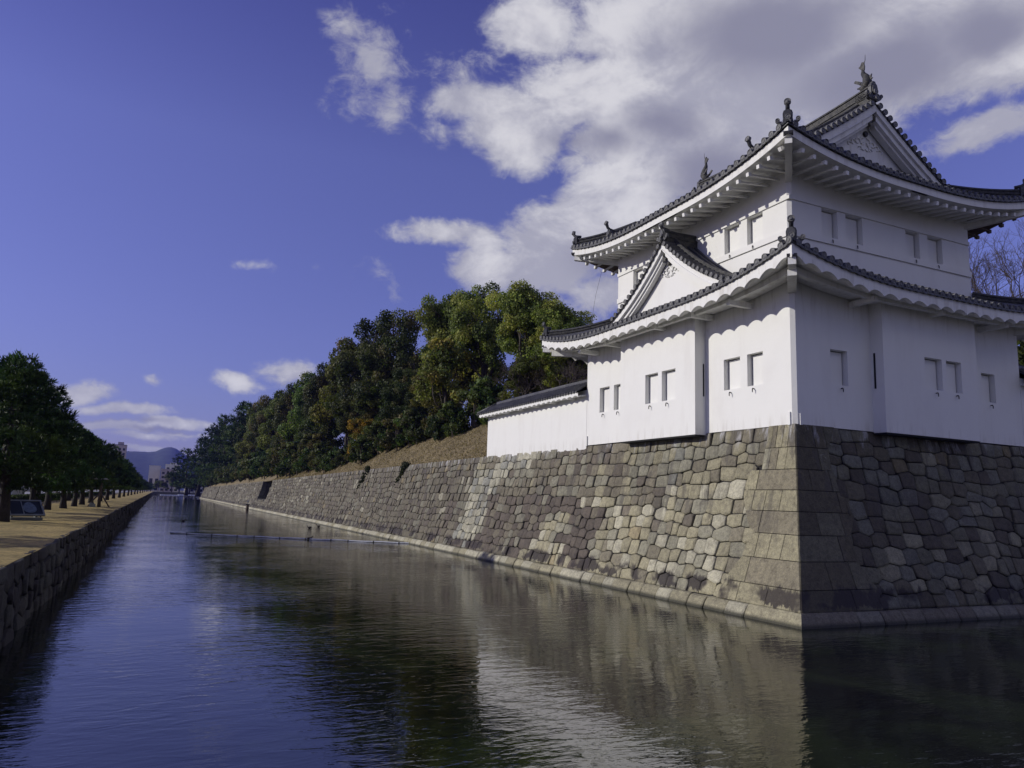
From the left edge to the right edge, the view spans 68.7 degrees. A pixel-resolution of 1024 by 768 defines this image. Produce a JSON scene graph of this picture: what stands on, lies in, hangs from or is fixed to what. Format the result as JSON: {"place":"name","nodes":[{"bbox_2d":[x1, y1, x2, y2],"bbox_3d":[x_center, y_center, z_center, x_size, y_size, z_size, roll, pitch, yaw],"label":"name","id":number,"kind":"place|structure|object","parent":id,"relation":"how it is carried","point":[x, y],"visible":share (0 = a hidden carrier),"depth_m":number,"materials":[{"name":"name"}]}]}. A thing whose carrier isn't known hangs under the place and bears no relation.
{"place":"outdoors","nodes":[
{"label":"outdoors","id":0,"kind":"place"},
{"bbox_2d":[0,491,152,566],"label":"dry grass bank","id":1,"kind":"structure","parent":0,"point":[19,539],"depth_m":34.03,"materials":[{"name":"plant"}]},
{"bbox_2d":[10,499,44,520],"bbox_3d":[-24.865,6.445,38.255,1.001,1.037,1.610,-6,-12,41],"label":"information board","id":2,"kind":"object","parent":1,"relation":"on","point":[34,509],"visible":0.9,"depth_m":38.22,"materials":[{"name":"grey metal"}]},
{"bbox_2d":[0,349,73,483],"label":"pine tree","id":3,"kind":"object","parent":1,"relation":"on","point":[4,360],"visible":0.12,"depth_m":42.61,"materials":[{"name":"green plant"}]},
{"bbox_2d":[0,356,83,521],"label":"pine tree","id":4,"kind":"object","parent":1,"relation":"on","point":[37,379],"visible":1,"depth_m":36.13,"materials":[{"name":"green plant"}]},
{"bbox_2d":[32,409,91,509],"bbox_3d":[-33.506,5.553,54.788,4.917,8.032,5.119,6,-10,-25],"label":"pine tree","id":5,"kind":"object","parent":1,"relation":"on","point":[55,483],"visible":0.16,"depth_m":54.22,"materials":[{"name":"green plant"}]},
{"bbox_2d":[52,420,104,508],"bbox_3d":[-36.211,6.507,60.515,5.366,7.679,5.451,-6,-12,40],"label":"pine tree","id":6,"kind":"object","parent":1,"relation":"on","point":[74,485],"visible":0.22,"depth_m":60.33,"materials":[{"name":"green plant"}]},
{"bbox_2d":[67,429,110,506],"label":"pine tree","id":7,"kind":"object","parent":1,"relation":"on","point":[100,471],"visible":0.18,"depth_m":66.43,"materials":[{"name":"green plant"}]},
{"bbox_2d":[78,429,113,504],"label":"pine tree","id":8,"kind":"object","parent":1,"relation":"on","point":[82,500],"visible":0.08,"depth_m":74.08,"materials":[{"name":"green plant"}]},
{"bbox_2d":[86,478,109,506],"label":"braced post","id":9,"kind":"object","parent":1,"relation":"on","point":[99,495],"visible":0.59,"depth_m":67.77,"materials":[{"name":"brown wood"}]},
{"bbox_2d":[85,435,115,502],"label":"pine tree","id":10,"kind":"object","parent":1,"relation":"on","point":[90,498],"visible":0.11,"depth_m":84.11,"materials":[{"name":"green plant"}]},
{"bbox_2d":[97,442,131,500],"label":"pine tree","id":11,"kind":"object","parent":1,"relation":"on","point":[113,455],"visible":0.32,"depth_m":96.14,"materials":[{"name":"green plant"}]},
{"bbox_2d":[105,446,133,499],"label":"pine tree","id":12,"kind":"object","parent":1,"relation":"on","point":[120,460],"visible":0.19,"depth_m":108.37,"materials":[{"name":"green plant"}]},
{"bbox_2d":[116,458,139,497],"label":"pine tree","id":13,"kind":"object","parent":1,"relation":"on","point":[131,476],"visible":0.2,"depth_m":139.26,"materials":[{"name":"green plant"}]},
{"bbox_2d":[23,486,145,500],"bbox_3d":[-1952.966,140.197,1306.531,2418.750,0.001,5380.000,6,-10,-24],"label":"ground","id":14,"kind":"structure","parent":0,"point":[28,490],"depth_m":342.73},
{"bbox_2d":[11,491,111,501],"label":"hedge","id":15,"kind":"object","parent":14,"relation":"on","point":[27,496],"visible":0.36,"depth_m":89.95,"materials":[{"name":"green plant"}]},
{"bbox_2d":[2,447,196,490],"bbox_3d":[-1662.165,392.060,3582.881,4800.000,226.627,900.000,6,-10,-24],"label":"hills","id":16,"kind":"structure","parent":0,"point":[141,461],"depth_m":3560.43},
{"bbox_2d":[153,490,201,494],"bbox_3d":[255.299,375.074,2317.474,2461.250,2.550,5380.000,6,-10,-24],"label":"ground","id":17,"kind":"structure","parent":0,"point":[158,492],"depth_m":594.55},
{"bbox_2d":[0,492,153,648],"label":"bank retaining wall","id":18,"kind":"structure","parent":17,"relation":"on","point":[30,583],"depth_m":22.66,"materials":[{"name":"stone"}]},
{"bbox_2d":[148,465,160,491],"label":"office building","id":19,"kind":"structure","parent":17,"relation":"on","point":[154,474],"depth_m":643.46,"materials":[{"name":"concrete"}]},
{"bbox_2d":[159,469,175,491],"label":"office building","id":20,"kind":"structure","parent":17,"relation":"on","point":[163,473],"depth_m":637.77,"materials":[{"name":"concrete"}]},
{"bbox_2d":[167,447,204,495],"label":"pine tree","id":21,"kind":"object","parent":17,"relation":"on","point":[188,452],"visible":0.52,"depth_m":374.23,"materials":[{"name":"green plant"}]},
{"bbox_2d":[167,438,214,496],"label":"pine tree","id":22,"kind":"object","parent":17,"relation":"on","point":[188,484],"visible":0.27,"depth_m":357.76,"materials":[{"name":"green plant"}]},
{"bbox_2d":[200,424,1023,629],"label":"castle stone wall","id":23,"kind":"structure","parent":17,"relation":"on","point":[801,527],"depth_m":28.62,"materials":[{"name":"stone"}]},
{"bbox_2d":[477,379,586,457],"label":"plastered wall","id":24,"kind":"structure","parent":23,"relation":"on","point":[550,419],"depth_m":43.92,"materials":[{"name":"white paint"}]},
{"bbox_2d":[540,61,1023,447],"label":"corner turret","id":25,"kind":"object","parent":23,"relation":"on","point":[790,271],"visible":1,"depth_m":30.18,"materials":[{"name":"white paint"}]},
{"bbox_2d":[599,386,609,414],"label":"window","id":26,"kind":"structure","parent":25,"relation":"in","point":[604,392],"depth_m":38.17,"materials":[{"name":"white paint"}]},
{"bbox_2d":[614,384,619,414],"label":"window","id":27,"kind":"structure","parent":25,"relation":"in","point":[616,387],"depth_m":37.05,"materials":[{"name":"white paint"}]},
{"bbox_2d":[645,372,657,408],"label":"window","id":28,"kind":"structure","parent":25,"relation":"in","point":[651,380],"depth_m":33.62,"materials":[{"name":"white paint"}]},
{"bbox_2d":[662,368,674,405],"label":"window","id":29,"kind":"structure","parent":25,"relation":"in","point":[668,376],"depth_m":32.51,"materials":[{"name":"white paint"}]},
{"bbox_2d":[724,356,739,395],"bbox_3d":[8.698,-0.266,29.410,0.427,1.510,0.930,6,-10,-24],"label":"window","id":30,"kind":"structure","parent":25,"relation":"in","point":[732,365],"depth_m":29.73,"materials":[{"name":"white paint"}]},
{"bbox_2d":[724,222,739,257],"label":"window","id":31,"kind":"structure","parent":25,"relation":"in","point":[731,234],"depth_m":32.16,"materials":[{"name":"white paint"}]},
{"bbox_2d":[747,351,762,391],"bbox_3d":[9.237,-0.426,28.271,0.427,1.510,0.830,6,-10,-24],"label":"window","id":32,"kind":"structure","parent":25,"relation":"in","point":[754,360],"depth_m":28.57,"materials":[{"name":"white paint"}]},
{"bbox_2d":[747,211,762,248],"bbox_3d":[9.990,-6.201,30.615,0.427,1.450,0.900,6,-10,-24],"label":"window","id":33,"kind":"structure","parent":25,"relation":"in","point":[754,223],"depth_m":30.91,"materials":[{"name":"white paint"}]},
{"bbox_2d":[821,208,837,242],"bbox_3d":[12.609,-6.245,29.860,0.860,1.420,0.427,6,-10,-24],"label":"window","id":34,"kind":"structure","parent":25,"relation":"in","point":[829,227],"depth_m":30.08,"materials":[{"name":"white paint"}]},
{"bbox_2d":[830,349,847,391],"bbox_3d":[11.970,-0.461,27.518,0.870,1.570,0.427,6,-10,-24],"label":"window","id":35,"kind":"structure","parent":25,"relation":"in","point":[838,358],"depth_m":27.74,"materials":[{"name":"white paint"}]},
{"bbox_2d":[845,214,862,248],"bbox_3d":[13.845,-6.115,30.426,0.950,1.420,0.427,6,-10,-24],"label":"window","id":36,"kind":"structure","parent":25,"relation":"in","point":[854,234],"depth_m":30.66,"materials":[{"name":"white paint"}]},
{"bbox_2d":[905,230,919,262],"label":"window","id":37,"kind":"structure","parent":25,"relation":"in","point":[912,238],"depth_m":32.10,"materials":[{"name":"white paint"}]},
{"bbox_2d":[924,357,942,396],"bbox_3d":[16.208,-0.240,28.878,0.990,1.500,0.427,6,-10,-24],"label":"window","id":38,"kind":"structure","parent":25,"relation":"in","point":[933,367],"depth_m":29.12,"materials":[{"name":"white paint"}]},
{"bbox_2d":[927,236,942,268],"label":"window","id":39,"kind":"structure","parent":25,"relation":"in","point":[935,255],"depth_m":32.70,"materials":[{"name":"white paint"}]},
{"bbox_2d":[946,361,962,398],"bbox_3d":[17.285,-0.127,29.371,0.890,1.500,0.427,6,-10,-24],"label":"window","id":40,"kind":"structure","parent":25,"relation":"in","point":[954,375],"depth_m":29.60,"materials":[{"name":"white paint"}]},
{"bbox_2d":[981,373,995,408],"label":"window","id":41,"kind":"structure","parent":25,"relation":"in","point":[987,380],"depth_m":31.30,"materials":[{"name":"white paint"}]},
{"bbox_2d":[1019,365,1023,433],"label":"plastered wall","id":42,"kind":"structure","parent":23,"relation":"on","point":[1021,372],"depth_m":31.97,"materials":[{"name":"white paint"}]},
{"bbox_2d":[209,424,487,486],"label":"turf slope","id":43,"kind":"structure","parent":0,"point":[270,478],"depth_m":69.91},
{"bbox_2d":[188,425,220,486],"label":"pine tree","id":44,"kind":"object","parent":43,"relation":"on","point":[195,458],"visible":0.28,"depth_m":327.44,"materials":[{"name":"green plant"}]},
{"bbox_2d":[196,423,227,473],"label":"pine tree","id":45,"kind":"object","parent":43,"relation":"on","point":[197,468],"visible":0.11,"depth_m":309.61,"materials":[{"name":"green plant"}]},
{"bbox_2d":[194,413,234,471],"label":"pine tree","id":46,"kind":"object","parent":43,"relation":"on","point":[222,423],"visible":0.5,"depth_m":285.52,"materials":[{"name":"green plant"}]},
{"bbox_2d":[208,400,255,464],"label":"pine tree","id":47,"kind":"object","parent":43,"relation":"on","point":[224,459],"visible":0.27,"depth_m":255.85,"materials":[{"name":"green plant"}]},
{"bbox_2d":[220,401,255,462],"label":"pine tree","id":48,"kind":"object","parent":43,"relation":"on","point":[240,426],"visible":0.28,"depth_m":240.71,"materials":[{"name":"green plant"}]},
{"bbox_2d":[240,452,258,480],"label":"bush","id":49,"kind":"object","parent":43,"relation":"on","point":[247,457],"visible":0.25,"depth_m":181.88,"materials":[{"name":"green plant"}]},
{"bbox_2d":[234,401,266,455],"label":"broadleaf tree","id":50,"kind":"object","parent":43,"relation":"on","point":[240,449],"visible":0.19,"depth_m":225.15,"materials":[{"name":"green plant"}]},
{"bbox_2d":[248,450,266,478],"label":"bush","id":51,"kind":"object","parent":43,"relation":"on","point":[254,467],"visible":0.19,"depth_m":171.30,"materials":[{"name":"green plant"}]},
{"bbox_2d":[254,455,266,478],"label":"bush","id":52,"kind":"object","parent":43,"relation":"on","point":[259,463],"visible":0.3,"depth_m":163.77,"materials":[{"name":"green plant"}]},
{"bbox_2d":[245,394,277,450],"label":"broadleaf tree","id":53,"kind":"object","parent":43,"relation":"on","point":[263,400],"visible":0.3,"depth_m":202.93,"materials":[{"name":"green plant"}]},
{"bbox_2d":[260,444,280,477],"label":"bush","id":54,"kind":"object","parent":43,"relation":"on","point":[267,467],"visible":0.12,"depth_m":146.67,"materials":[{"name":"green plant"}]},
{"bbox_2d":[256,389,294,449],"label":"broadleaf tree","id":55,"kind":"object","parent":43,"relation":"on","point":[264,440],"visible":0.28,"depth_m":185.47,"materials":[{"name":"green plant"}]},
{"bbox_2d":[271,440,290,475],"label":"bush","id":56,"kind":"object","parent":43,"relation":"on","point":[275,450],"visible":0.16,"depth_m":136.40,"materials":[{"name":"green plant"}]},
{"bbox_2d":[272,449,295,477],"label":"bush","id":57,"kind":"object","parent":43,"relation":"on","point":[278,470],"visible":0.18,"depth_m":131.01,"materials":[{"name":"green plant"}]},
{"bbox_2d":[270,382,306,448],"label":"broadleaf tree","id":58,"kind":"object","parent":43,"relation":"on","point":[281,410],"visible":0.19,"depth_m":168.43,"materials":[{"name":"green plant"}]},
{"bbox_2d":[281,441,304,474],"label":"bush","id":59,"kind":"object","parent":43,"relation":"on","point":[291,449],"visible":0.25,"depth_m":126.53,"materials":[{"name":"green plant"}]},
{"bbox_2d":[292,415,312,441],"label":"broadleaf tree","id":60,"kind":"object","parent":43,"relation":"on","point":[302,425],"visible":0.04,"depth_m":135.32,"materials":[{"name":"green plant"}]},
{"bbox_2d":[277,371,328,439],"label":"broadleaf tree","id":61,"kind":"object","parent":43,"relation":"on","point":[297,416],"visible":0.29,"depth_m":150.23,"materials":[{"name":"green plant"}]},
{"bbox_2d":[292,447,314,470],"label":"bush","id":62,"kind":"object","parent":43,"relation":"on","point":[302,463],"visible":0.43,"depth_m":119.08,"materials":[{"name":"green plant"}]},
{"bbox_2d":[297,431,317,467],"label":"bush","id":63,"kind":"object","parent":43,"relation":"on","point":[307,437],"visible":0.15,"depth_m":114.75,"materials":[{"name":"green plant"}]},
{"bbox_2d":[306,432,334,456],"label":"bush","id":64,"kind":"object","parent":43,"relation":"on","point":[319,437],"visible":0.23,"depth_m":112.08,"materials":[{"name":"green plant"}]},
{"bbox_2d":[297,361,344,438],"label":"broadleaf tree","id":65,"kind":"object","parent":43,"relation":"on","point":[310,398],"visible":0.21,"depth_m":136.00,"materials":[{"name":"green plant"}]},
{"bbox_2d":[310,442,332,464],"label":"bush","id":66,"kind":"object","parent":43,"relation":"on","point":[321,447],"visible":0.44,"depth_m":107.20,"materials":[{"name":"green plant"}]},
{"bbox_2d":[301,400,350,448],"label":"broadleaf tree","id":67,"kind":"object","parent":43,"relation":"on","point":[330,429],"visible":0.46,"depth_m":123.38,"materials":[{"name":"green plant"}]},
{"bbox_2d":[318,446,341,470],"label":"bush","id":68,"kind":"object","parent":43,"relation":"on","point":[326,461],"visible":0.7,"depth_m":102.20,"materials":[{"name":"green plant"}]},
{"bbox_2d":[330,445,348,465],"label":"bush","id":69,"kind":"object","parent":43,"relation":"on","point":[338,459],"visible":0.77,"depth_m":99.13,"materials":[{"name":"green plant"}]},
{"bbox_2d":[308,336,375,444],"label":"broadleaf tree","id":70,"kind":"object","parent":43,"relation":"on","point":[317,414],"visible":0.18,"depth_m":120.52,"materials":[{"name":"green plant"}]},
{"bbox_2d":[323,392,360,445],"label":"broadleaf tree","id":71,"kind":"object","parent":43,"relation":"on","point":[327,407],"visible":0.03,"depth_m":112.29,"materials":[{"name":"green plant"}]},
{"bbox_2d":[336,380,382,434],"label":"broadleaf tree","id":72,"kind":"object","parent":43,"relation":"on","point":[346,407],"visible":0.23,"depth_m":101.95,"materials":[{"name":"green plant"}]},
{"bbox_2d":[346,418,372,453],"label":"broadleaf tree","id":73,"kind":"object","parent":43,"relation":"on","point":[362,424],"visible":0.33,"depth_m":97.22,"materials":[{"name":"orange plant"}]},
{"bbox_2d":[342,432,376,461],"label":"bush","id":74,"kind":"object","parent":43,"relation":"on","point":[353,448],"visible":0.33,"depth_m":90.67,"materials":[{"name":"green plant"}]},
{"bbox_2d":[348,434,377,463],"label":"bush","id":75,"kind":"object","parent":43,"relation":"on","point":[364,456],"visible":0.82,"depth_m":87.96,"materials":[{"name":"green plant"}]},
{"bbox_2d":[329,318,401,419],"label":"broadleaf tree","id":76,"kind":"object","parent":43,"relation":"on","point":[345,369],"visible":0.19,"depth_m":107.94,"materials":[{"name":"green plant"}]},
{"bbox_2d":[363,418,392,454],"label":"bush","id":77,"kind":"object","parent":43,"relation":"on","point":[376,424],"visible":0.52,"depth_m":86.07,"materials":[{"name":"green plant"}]},
{"bbox_2d":[361,384,395,431],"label":"broadleaf tree","id":78,"kind":"object","parent":43,"relation":"on","point":[378,402],"visible":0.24,"depth_m":92.83,"materials":[{"name":"green plant"}]},
{"bbox_2d":[271,423,487,480],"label":"dry grass tufts","id":79,"kind":"object","parent":43,"relation":"on","point":[418,457],"visible":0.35,"depth_m":68.78,"materials":[{"name":"plant"}]},
{"bbox_2d":[349,308,429,433],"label":"broadleaf tree","id":80,"kind":"object","parent":43,"relation":"on","point":[402,348],"visible":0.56,"depth_m":95.17,"materials":[{"name":"green plant"}]},
{"bbox_2d":[377,411,410,450],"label":"bush","id":81,"kind":"object","parent":43,"relation":"on","point":[391,435],"visible":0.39,"depth_m":80.03,"materials":[{"name":"green plant"}]},
{"bbox_2d":[377,368,428,422],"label":"broadleaf tree","id":82,"kind":"object","parent":43,"relation":"on","point":[400,401],"visible":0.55,"depth_m":85.82,"materials":[{"name":"green plant"}]},
{"bbox_2d":[393,411,419,447],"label":"bush","id":83,"kind":"object","parent":43,"relation":"on","point":[399,441],"visible":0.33,"depth_m":76.91,"materials":[{"name":"green plant"}]},
{"bbox_2d":[399,408,430,444],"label":"bush","id":84,"kind":"object","parent":43,"relation":"on","point":[415,417],"visible":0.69,"depth_m":74.89,"materials":[{"name":"green plant"}]},
{"bbox_2d":[407,373,456,415],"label":"broadleaf tree","id":85,"kind":"object","parent":43,"relation":"on","point":[415,403],"visible":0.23,"depth_m":78.09,"materials":[{"name":"green plant"}]},
{"bbox_2d":[424,414,446,440],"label":"bush","id":86,"kind":"object","parent":43,"relation":"on","point":[435,421],"visible":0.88,"depth_m":69.39,"materials":[{"name":"green plant"}]},
{"bbox_2d":[421,399,450,432],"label":"bush","id":87,"kind":"object","parent":43,"relation":"on","point":[433,409],"visible":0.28,"depth_m":71.65,"materials":[{"name":"green plant"}]},
{"bbox_2d":[413,337,478,423],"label":"broadleaf tree","id":88,"kind":"object","parent":43,"relation":"on","point":[447,353],"visible":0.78,"depth_m":71.94,"materials":[{"name":"green plant"}]},
{"bbox_2d":[413,289,483,402],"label":"broadleaf tree","id":89,"kind":"object","parent":43,"relation":"on","point":[435,319],"visible":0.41,"depth_m":84.40,"materials":[{"name":"green plant"}]},
{"bbox_2d":[436,401,471,437],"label":"bush","id":90,"kind":"object","parent":43,"relation":"on","point":[451,427],"visible":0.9,"depth_m":66.33,"materials":[{"name":"green plant"}]},
{"bbox_2d":[456,381,487,427],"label":"bush","id":91,"kind":"object","parent":43,"relation":"on","point":[463,394],"visible":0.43,"depth_m":65.45,"materials":[{"name":"green plant"}]},
{"bbox_2d":[447,345,508,425],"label":"broadleaf tree","id":92,"kind":"object","parent":43,"relation":"on","point":[466,381],"visible":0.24,"depth_m":85.12,"materials":[{"name":"green plant"}]},
{"bbox_2d":[446,280,517,423],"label":"broadleaf tree","id":93,"kind":"object","parent":43,"relation":"on","point":[471,332],"visible":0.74,"depth_m":75.53,"materials":[{"name":"green plant"}]},
{"bbox_2d":[468,375,507,424],"bbox_3d":[-1.565,1.790,62.757,4.457,5.105,4.191,-2,-10,26],"label":"bush","id":94,"kind":"object","parent":43,"relation":"on","point":[483,391],"visible":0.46,"depth_m":62.01,"materials":[{"name":"green plant"}]},
{"bbox_2d":[485,359,543,402],"bbox_3d":[0.184,0.501,58.867,4.574,4.629,4.121,0,-9,11],"label":"bare tree","id":95,"kind":"object","parent":43,"relation":"on","point":[503,376],"visible":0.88,"depth_m":58.45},
{"bbox_2d":[483,279,559,393],"bbox_3d":[1.226,-2.530,65.655,6.563,13.231,6.824,10,-12,-42],"label":"broadleaf tree","id":96,"kind":"object","parent":43,"relation":"on","point":[512,303],"visible":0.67,"depth_m":64.86,"materials":[{"name":"green plant"}]},
{"bbox_2d":[498,354,549,399],"bbox_3d":[1.065,0.251,60.060,4.072,5.304,3.397,-3,-10,31],"label":"broadleaf tree","id":97,"kind":"object","parent":43,"relation":"on","point":[529,367],"visible":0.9,"depth_m":59.68,"materials":[{"name":"green plant"}]},
{"bbox_2d":[514,298,596,379],"bbox_3d":[3.966,-1.707,64.294,7.222,10.958,6.945,-5,-11,39],"label":"broadleaf tree","id":98,"kind":"object","parent":43,"relation":"on","point":[558,311],"visible":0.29,"depth_m":63.14,"materials":[{"name":"green plant"}]},
{"bbox_2d":[531,318,587,387],"bbox_3d":[5.147,-1.211,60.512,6.516,8.492,6.915,5,-9,-16],"label":"broadleaf tree","id":99,"kind":"object","parent":43,"relation":"on","point":[539,352],"visible":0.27,"depth_m":60.66,"materials":[{"name":"green plant"}]},
{"bbox_2d":[535,360,587,389],"bbox_3d":[4.261,0.633,57.342,4.683,5.260,5.197,-4,-11,35],"label":"bare tree","id":100,"kind":"object","parent":43,"relation":"on","point":[573,373],"visible":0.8,"depth_m":57.01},
{"bbox_2d":[968,233,1023,296],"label":"bare tree","id":101,"kind":"object","parent":43,"relation":"on","point":[977,270],"visible":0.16,"depth_m":63.12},
{"bbox_2d":[970,218,1023,297],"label":"bare tree","id":102,"kind":"object","parent":43,"relation":"on","point":[1002,261],"visible":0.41,"depth_m":68.84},
{"bbox_2d":[971,266,1023,297],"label":"bare tree","id":103,"kind":"object","parent":43,"relation":"on","point":[997,292],"visible":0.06,"depth_m":63.37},
{"bbox_2d":[1017,297,1023,364],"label":"bush","id":104,"kind":"object","parent":43,"relation":"on","point":[1020,348],"visible":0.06,"depth_m":56.46,"materials":[{"name":"green plant"}]},
{"bbox_2d":[0,494,1023,767],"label":"water","id":105,"kind":"structure","parent":0,"point":[144,638],"depth_m":15.59,"materials":[{"name":"liquid"}]},
{"bbox_2d":[170,532,408,543],"bbox_3d":[-17.268,12.163,59.063,21.278,0.156,0.446,1,-9,9],"label":"floating boom","id":106,"kind":"object","parent":105,"relation":"on","point":[292,538],"visible":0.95,"depth_m":58.87,"materials":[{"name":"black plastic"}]},
{"bbox_2d":[0,0,1023,457],"label":"sky","id":107,"kind":"structure","parent":0,"point":[199,199],"materials":[{"name":"blue"}]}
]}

